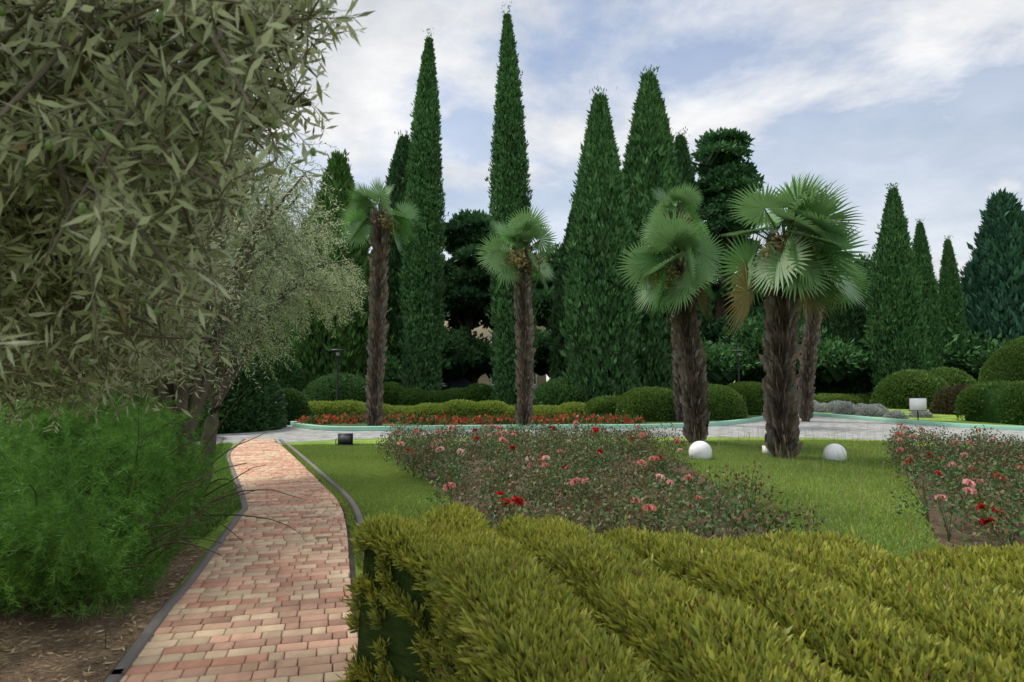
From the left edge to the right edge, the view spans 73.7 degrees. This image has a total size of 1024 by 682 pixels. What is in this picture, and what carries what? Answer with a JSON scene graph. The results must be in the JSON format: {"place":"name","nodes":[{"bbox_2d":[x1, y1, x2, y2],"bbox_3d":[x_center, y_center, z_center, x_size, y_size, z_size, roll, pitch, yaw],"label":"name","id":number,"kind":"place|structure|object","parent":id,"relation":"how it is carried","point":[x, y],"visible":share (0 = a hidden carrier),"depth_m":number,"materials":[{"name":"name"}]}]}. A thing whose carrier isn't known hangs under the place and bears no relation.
{"place":"outdoors","nodes":[
{"label":"outdoors","id":0,"kind":"place"},
{"bbox_2d":[0,536,204,681],"bbox_3d":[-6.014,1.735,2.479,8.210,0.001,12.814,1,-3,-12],"label":"mulch ground","id":1,"kind":"structure","parent":0,"point":[23,671],"depth_m":4.25,"materials":[{"name":"brown soil"}]},
{"bbox_2d":[0,358,301,649],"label":"feather shrub","id":2,"kind":"object","parent":1,"relation":"on","point":[55,520],"depth_m":5.02,"materials":[{"name":"green plant"}]},
{"bbox_2d":[0,0,373,433],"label":"olive","id":3,"kind":"object","parent":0,"point":[176,118],"depth_m":1.57,"materials":[{"name":"green plant"}]},
{"bbox_2d":[0,6,339,417],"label":"olive fruit","id":4,"kind":"object","parent":3,"relation":"attached to","point":[159,17],"visible":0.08,"depth_m":1.54,"materials":[{"name":"green plant"}]},
{"bbox_2d":[45,132,344,472],"bbox_3d":[-3.798,-0.323,7.131,4.233,4.672,4.202,0,-3,0],"label":"olive","id":5,"kind":"object","parent":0,"point":[268,248],"depth_m":7.35,"materials":[{"name":"green plant"}]},
{"bbox_2d":[185,96,369,482],"bbox_3d":[-4.418,-0.922,10.023,4.541,6.201,6.599,0,-3,0],"label":"olive","id":6,"kind":"object","parent":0,"point":[278,286],"depth_m":10.95,"materials":[{"name":"green plant"}]},
{"bbox_2d":[340,178,420,425],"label":"palm","id":7,"kind":"object","parent":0,"point":[376,348],"depth_m":22.05,"materials":[{"name":"brown plant"}]},
{"bbox_2d":[359,197,402,235],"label":"palm petioles","id":8,"kind":"object","parent":7,"relation":"attached to","point":[390,222],"visible":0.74,"depth_m":22.09,"materials":[{"name":"green plant"}]},
{"bbox_2d":[18,380,1014,681],"bbox_3d":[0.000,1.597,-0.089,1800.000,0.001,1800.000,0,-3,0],"label":"ground","id":9,"kind":"structure","parent":0,"point":[206,542],"depth_m":16.51,"materials":[{"name":"green plant"}]},
{"bbox_2d":[0,343,307,445],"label":"shrubs","id":10,"kind":"object","parent":9,"relation":"on","point":[277,407],"depth_m":21.05,"materials":[{"name":"green plant"}]},
{"bbox_2d":[187,442,242,537],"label":"lawn","id":11,"kind":"structure","parent":9,"relation":"on","point":[221,462],"depth_m":9.39,"materials":[{"name":"green plant"}]},
{"bbox_2d":[273,387,311,424],"bbox_3d":[-8.162,2.349,24.628,1.893,1.376,1.755,0,-3,0],"label":"bush","id":12,"kind":"object","parent":9,"relation":"on","point":[300,395],"depth_m":24.30,"materials":[{"name":"green plant"}]},
{"bbox_2d":[275,441,359,681],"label":"paving base","id":13,"kind":"object","parent":9,"relation":"on","point":[352,564],"visible":0.11,"depth_m":5.99,"materials":[{"name":"grey concrete"}]},
{"bbox_2d":[104,439,363,681],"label":"path kerbs","id":14,"kind":"structure","parent":13,"relation":"on","point":[121,669],"depth_m":5.37,"materials":[{"name":"concrete"}]},
{"bbox_2d":[120,438,357,681],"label":"path pavers","id":15,"kind":"object","parent":13,"relation":"on","point":[237,612],"visible":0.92,"depth_m":4.89,"materials":[{"name":"beige brick"}]},
{"bbox_2d":[335,433,353,445],"bbox_3d":[-4.009,2.368,16.358,0.439,0.300,0.240,0,-3,-9],"label":"floodlight","id":16,"kind":"object","parent":9,"relation":"on","point":[344,439],"visible":0.77,"depth_m":16.26,"materials":[{"name":"metal"}]},
{"bbox_2d":[282,443,456,568],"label":"lawn","id":17,"kind":"structure","parent":9,"relation":"on","point":[367,478],"depth_m":10.53,"materials":[{"name":"green plant"}]},
{"bbox_2d":[382,381,494,405],"bbox_3d":[-3.880,2.791,34.426,6.616,1.605,2.349,0,-3,0],"label":"hedge","id":18,"kind":"object","parent":9,"relation":"on","point":[401,391],"depth_m":33.72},
{"bbox_2d":[302,372,594,407],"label":"island shrubs","id":19,"kind":"object","parent":9,"relation":"on","point":[353,379],"depth_m":31.24,"materials":[{"name":"green plant"}]},
{"bbox_2d":[584,381,764,421],"bbox_3d":[7.451,2.429,28.682,6.171,1.676,10.962,-2,-4,33],"label":"trimmed bush","id":20,"kind":"object","parent":9,"relation":"on","point":[739,401],"depth_m":25.19,"materials":[{"name":"green plant"}]},
{"bbox_2d":[336,501,1023,681],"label":"hedge","id":21,"kind":"object","parent":9,"relation":"on","point":[520,598],"depth_m":2.33,"materials":[{"name":"green plant"}]},
{"bbox_2d":[673,126,715,345],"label":"cypress","id":22,"kind":"object","parent":9,"relation":"on","point":[683,157],"depth_m":49.90,"materials":[{"name":"green plant"}]},
{"bbox_2d":[690,126,765,342],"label":"tree","id":23,"kind":"object","parent":9,"relation":"on","point":[722,170],"depth_m":50.98,"materials":[{"name":"green plant"}]},
{"bbox_2d":[645,425,941,558],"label":"lawn","id":24,"kind":"structure","parent":9,"relation":"on","point":[858,485],"depth_m":9.86,"materials":[{"name":"green plant"}]},
{"bbox_2d":[614,208,727,443],"bbox_3d":[3.951,-0.353,16.791,2.868,5.782,2.890,0,-3,0],"label":"palm","id":25,"kind":"object","parent":24,"relation":"on","point":[680,234],"depth_m":16.63,"materials":[{"name":"green plant"}]},
{"bbox_2d":[645,246,704,300],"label":"palm petioles","id":26,"kind":"object","parent":25,"relation":"attached to","point":[678,251],"visible":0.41,"depth_m":16.57,"materials":[{"name":"green plant"}]},
{"bbox_2d":[689,441,711,459],"bbox_3d":[3.691,2.154,13.371,0.450,0.394,0.450,0,-3,0],"label":"globe lamp","id":27,"kind":"object","parent":24,"relation":"on","point":[702,449],"visible":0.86,"depth_m":13.21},
{"bbox_2d":[762,446,770,453],"bbox_3d":[5.409,2.304,14.314,0.240,0.200,0.240,0,-3,0],"label":"globe lamp","id":28,"kind":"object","parent":24,"relation":"on","point":[764,449],"depth_m":14.30,"materials":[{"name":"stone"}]},
{"bbox_2d":[715,169,869,457],"bbox_3d":[5.611,-0.598,13.710,3.075,5.937,3.306,0,-3,0],"label":"palm","id":29,"kind":"object","parent":24,"relation":"on","point":[825,276],"depth_m":13.47,"materials":[{"name":"green plant"}]},
{"bbox_2d":[747,208,825,290],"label":"palm petioles","id":30,"kind":"object","parent":29,"relation":"attached to","point":[780,249],"visible":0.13,"depth_m":13.38,"materials":[{"name":"green plant"}]},
{"bbox_2d":[823,443,846,460],"bbox_3d":[6.216,2.156,13.142,0.417,0.365,0.417,0,-3,0],"label":"globe lamp","id":31,"kind":"object","parent":24,"relation":"on","point":[832,451],"visible":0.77,"depth_m":13.00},
{"bbox_2d":[814,393,876,404],"bbox_3d":[20.904,3.512,40.736,12.292,1.022,3.101,1,-3,-16],"label":"hedge","id":32,"kind":"object","parent":9,"relation":"on","point":[854,398],"depth_m":39.05,"materials":[{"name":"green plant"}]},
{"bbox_2d":[798,399,932,418],"bbox_3d":[14.943,2.991,30.187,2.532,0.802,8.253,1,-3,-11],"label":"santolina","id":33,"kind":"object","parent":9,"relation":"on","point":[881,409],"depth_m":28.17,"materials":[{"name":"grey plant"}]},
{"bbox_2d":[797,366,976,408],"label":"verge shrubs","id":34,"kind":"object","parent":9,"relation":"on","point":[934,379],"depth_m":35.28,"materials":[{"name":"green plant"}]},
{"bbox_2d":[851,253,938,304],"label":"tree","id":35,"kind":"object","parent":9,"relation":"on","point":[866,264],"visible":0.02,"depth_m":64.46,"materials":[{"name":"green plant"}]},
{"bbox_2d":[929,383,970,414],"bbox_3d":[19.603,2.579,29.788,2.558,1.533,2.089,0,-3,0],"label":"trimmed bush","id":36,"kind":"object","parent":9,"relation":"on","point":[939,394],"depth_m":29.62,"materials":[{"name":"plant"}]},
{"bbox_2d":[960,341,1020,379],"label":"shrub","id":37,"kind":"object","parent":9,"relation":"on","point":[978,364],"depth_m":42.52,"materials":[{"name":"green plant"}]},
{"bbox_2d":[958,187,1023,347],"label":"conifer tree","id":38,"kind":"object","parent":9,"relation":"on","point":[992,283],"visible":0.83,"depth_m":46.91,"materials":[{"name":"green plant"}]},
{"bbox_2d":[290,399,761,425],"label":"curb","id":39,"kind":"structure","parent":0,"point":[416,424],"depth_m":23.17,"materials":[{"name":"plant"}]},
{"bbox_2d":[330,349,345,400],"bbox_3d":[-7.662,1.815,29.945,0.720,2.924,0.720,0,-3,0],"label":"lamp post","id":40,"kind":"object","parent":39,"relation":"on","point":[337,357],"visible":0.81,"depth_m":29.92,"materials":[{"name":"metal"}]},
{"bbox_2d":[295,408,644,424],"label":"bedding flowers","id":41,"kind":"object","parent":39,"relation":"on","point":[431,419],"visible":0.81,"depth_m":23.10,"materials":[{"name":"red plant"}]},
{"bbox_2d":[533,328,562,376],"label":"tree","id":42,"kind":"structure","parent":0,"point":[541,357],"depth_m":43.62,"materials":[{"name":"green plant"}]},
{"bbox_2d":[73,415,1023,448],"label":"road asphalt","id":43,"kind":"structure","parent":0,"point":[288,433],"depth_m":20.48,"materials":[{"name":"grey asphalt"}]},
{"bbox_2d":[243,206,292,312],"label":"tree","id":44,"kind":"object","parent":43,"relation":"on","point":[272,259],"visible":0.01,"depth_m":58.36,"materials":[{"name":"green plant"}]},
{"bbox_2d":[249,316,296,359],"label":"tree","id":45,"kind":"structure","parent":43,"relation":"on","point":[270,336],"depth_m":43.11,"materials":[{"name":"green plant"}]},
{"bbox_2d":[268,217,308,356],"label":"thuja","id":46,"kind":"object","parent":43,"relation":"on","point":[277,344],"depth_m":42.68,"materials":[{"name":"green plant"}]},
{"bbox_2d":[280,149,393,389],"bbox_3d":[-9.669,-3.636,37.360,6.116,14.638,5.622,0,-3,0],"label":"thuja","id":47,"kind":"object","parent":43,"relation":"on","point":[352,340],"depth_m":36.48,"materials":[{"name":"green plant"}]},
{"bbox_2d":[383,350,402,383],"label":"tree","id":48,"kind":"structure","parent":43,"relation":"on","point":[392,370],"depth_m":41.91,"materials":[{"name":"green plant"}]},
{"bbox_2d":[377,130,411,359],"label":"cypress","id":49,"kind":"object","parent":43,"relation":"on","point":[398,170],"depth_m":44.83,"materials":[{"name":"green plant"}]},
{"bbox_2d":[395,28,450,391],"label":"cypress","id":50,"kind":"object","parent":43,"relation":"on","point":[427,80],"depth_m":35.67,"materials":[{"name":"green plant"}]},
{"bbox_2d":[385,322,496,378],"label":"shrub","id":51,"kind":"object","parent":43,"relation":"on","point":[461,354],"depth_m":45.37,"materials":[{"name":"green plant"}]},
{"bbox_2d":[308,399,587,417],"bbox_3d":[-1.383,2.719,27.021,14.810,0.955,1.830,0,-3,0],"label":"island hedge","id":52,"kind":"object","parent":43,"relation":"on","point":[503,406],"depth_m":26.52,"materials":[{"name":"green plant"}]},
{"bbox_2d":[437,378,470,390],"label":"car","id":53,"kind":"object","parent":43,"relation":"on","point":[447,383],"depth_m":45.17,"materials":[{"name":"black metal"}]},
{"bbox_2d":[437,208,495,383],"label":"tree","id":54,"kind":"object","parent":43,"relation":"on","point":[466,231],"depth_m":48.37,"materials":[{"name":"green plant"}]},
{"bbox_2d":[444,319,545,388],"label":"building","id":55,"kind":"structure","parent":43,"relation":"on","point":[485,378],"depth_m":72.08,"materials":[{"name":"beige stone"}]},
{"bbox_2d":[484,2,543,404],"bbox_3d":[0.102,-6.767,33.033,2.918,20.410,2.276,0,-3,0],"label":"cypress","id":56,"kind":"object","parent":43,"relation":"on","point":[512,95],"depth_m":32.90,"materials":[{"name":"green plant"}]},
{"bbox_2d":[475,205,557,424],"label":"palm","id":57,"kind":"object","parent":43,"relation":"on","point":[524,227],"depth_m":21.92,"materials":[{"name":"plant"}]},
{"bbox_2d":[499,238,551,273],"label":"palm petioles","id":58,"kind":"object","parent":57,"relation":"attached to","point":[515,258],"visible":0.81,"depth_m":21.80,"materials":[{"name":"green plant"}]},
{"bbox_2d":[532,242,562,331],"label":"tree","id":59,"kind":"object","parent":43,"relation":"on","point":[543,297],"depth_m":58.17,"materials":[{"name":"green plant"}]},
{"bbox_2d":[544,197,575,379],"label":"cypress","id":60,"kind":"object","parent":43,"relation":"on","point":[558,307],"depth_m":41.45,"materials":[{"name":"green plant"}]},
{"bbox_2d":[558,85,645,399],"bbox_3d":[4.001,-4.124,29.765,4.068,14.763,3.273,0,-3,0],"label":"cypress","id":61,"kind":"object","parent":43,"relation":"on","point":[599,187],"depth_m":29.11,"materials":[{"name":"green plant"}]},
{"bbox_2d":[546,279,718,331],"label":"tree","id":62,"kind":"object","parent":43,"relation":"on","point":[708,291],"depth_m":68.93,"materials":[{"name":"green plant"}]},
{"bbox_2d":[290,412,1023,430],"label":"road kerbs","id":63,"kind":"structure","parent":43,"relation":"on","point":[677,425],"depth_m":22.06,"materials":[{"name":"paint"}]},
{"bbox_2d":[621,65,700,393],"bbox_3d":[6.588,-5.149,32.841,4.731,17.156,3.842,0,-3,0],"label":"cypress","id":64,"kind":"object","parent":43,"relation":"on","point":[650,161],"depth_m":32.33,"materials":[{"name":"green plant"}]},
{"bbox_2d":[534,340,739,352],"bbox_3d":[6.280,0.160,30.038,0.024,0.799,16.692,-3,-4,44],"label":"overhead cable","id":65,"kind":"object","parent":64,"relation":"attached to","point":[630,352],"visible":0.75,"depth_m":28.80,"materials":[{"name":"rubber"}]},
{"bbox_2d":[639,182,709,421],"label":"palm","id":66,"kind":"object","parent":43,"relation":"on","point":[688,196],"depth_m":24.31,"materials":[{"name":"green plant"}]},
{"bbox_2d":[663,198,693,223],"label":"palm petioles","id":67,"kind":"object","parent":66,"relation":"attached to","point":[679,207],"visible":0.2,"depth_m":24.36,"materials":[{"name":"green plant"}]},
{"bbox_2d":[700,331,766,385],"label":"bush","id":68,"kind":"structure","parent":43,"relation":"on","point":[721,369],"depth_m":43.64,"materials":[{"name":"green plant"}]},
{"bbox_2d":[731,350,745,381],"bbox_3d":[10.940,1.933,32.943,0.720,3.023,0.720,0,-3,0],"label":"lamp post","id":69,"kind":"object","parent":43,"relation":"on","point":[737,353],"visible":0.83,"depth_m":32.95,"materials":[{"name":"metal"}]},
{"bbox_2d":[713,310,852,371],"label":"bush","id":70,"kind":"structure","parent":43,"relation":"on","point":[749,335],"depth_m":44.81,"materials":[{"name":"green plant"}]},
{"bbox_2d":[815,293,873,395],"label":"cypress","id":71,"kind":"object","parent":43,"relation":"on","point":[848,323],"depth_m":42.92,"materials":[{"name":"green plant"}]},
{"bbox_2d":[795,332,936,388],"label":"bush","id":72,"kind":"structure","parent":43,"relation":"on","point":[841,366],"depth_m":40.77,"materials":[{"name":"green plant"}]},
{"bbox_2d":[858,182,931,393],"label":"cypress","id":73,"kind":"object","parent":43,"relation":"on","point":[893,245],"depth_m":39.40,"materials":[{"name":"green plant"}]},
{"bbox_2d":[908,398,926,419],"bbox_3d":[14.447,2.493,24.299,0.640,0.940,0.055,0,-3,0],"label":"plant sign","id":74,"kind":"object","parent":43,"relation":"on","point":[917,404],"visible":0.99,"depth_m":24.29,"materials":[{"name":"plastic"}]},
{"bbox_2d":[912,219,948,370],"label":"cypress","id":75,"kind":"object","parent":43,"relation":"on","point":[923,256],"depth_m":42.61,"materials":[{"name":"green plant"}]},
{"bbox_2d":[936,235,969,373],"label":"cypress","id":76,"kind":"object","parent":43,"relation":"on","point":[950,291],"depth_m":44.64,"materials":[{"name":"green plant"}]},
{"bbox_2d":[386,441,769,540],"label":"rose bed soil","id":77,"kind":"structure","parent":0,"point":[720,533],"depth_m":9.46,"materials":[{"name":"brown soil"}]},
{"bbox_2d":[372,418,830,537],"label":"rose bushes","id":78,"kind":"object","parent":77,"relation":"on","point":[564,446],"depth_m":8.89,"materials":[{"name":"green plant"}]},
{"bbox_2d":[139,0,1023,379],"label":"sky","id":79,"kind":"structure","parent":0,"point":[925,97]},
{"bbox_2d":[798,250,872,421],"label":"palm","id":80,"kind":"object","parent":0,"point":[808,350],"depth_m":25.81,"materials":[{"name":"brown plant"}]},
{"bbox_2d":[816,409,1023,425],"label":"verge","id":81,"kind":"structure","parent":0,"point":[944,418],"depth_m":25.72,"materials":[{"name":"green plant"}]},
{"bbox_2d":[712,272,870,317],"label":"tree","id":82,"kind":"object","parent":81,"relation":"on","point":[762,306],"depth_m":59.39,"materials":[{"name":"green plant"}]},
{"bbox_2d":[940,325,1011,378],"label":"bush","id":83,"kind":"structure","parent":81,"relation":"on","point":[952,358],"depth_m":43.98,"materials":[{"name":"green plant"}]},
{"bbox_2d":[954,380,1023,424],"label":"block hedge","id":84,"kind":"object","parent":81,"relation":"on","point":[969,391],"depth_m":23.81,"materials":[{"name":"green plant"}]},
{"bbox_2d":[976,335,1023,388],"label":"trimmed bush","id":85,"kind":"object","parent":81,"relation":"on","point":[1006,348],"depth_m":27.22,"materials":[{"name":"green plant"}]},
{"bbox_2d":[902,445,1023,549],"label":"rose bed soil","id":86,"kind":"structure","parent":0,"point":[955,535],"depth_m":7.61,"materials":[{"name":"brown soil"}]},
{"bbox_2d":[882,422,1023,547],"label":"rose bushes","id":87,"kind":"object","parent":86,"relation":"on","point":[1017,460],"depth_m":8.97,"materials":[{"name":"green plant"}]}
]}

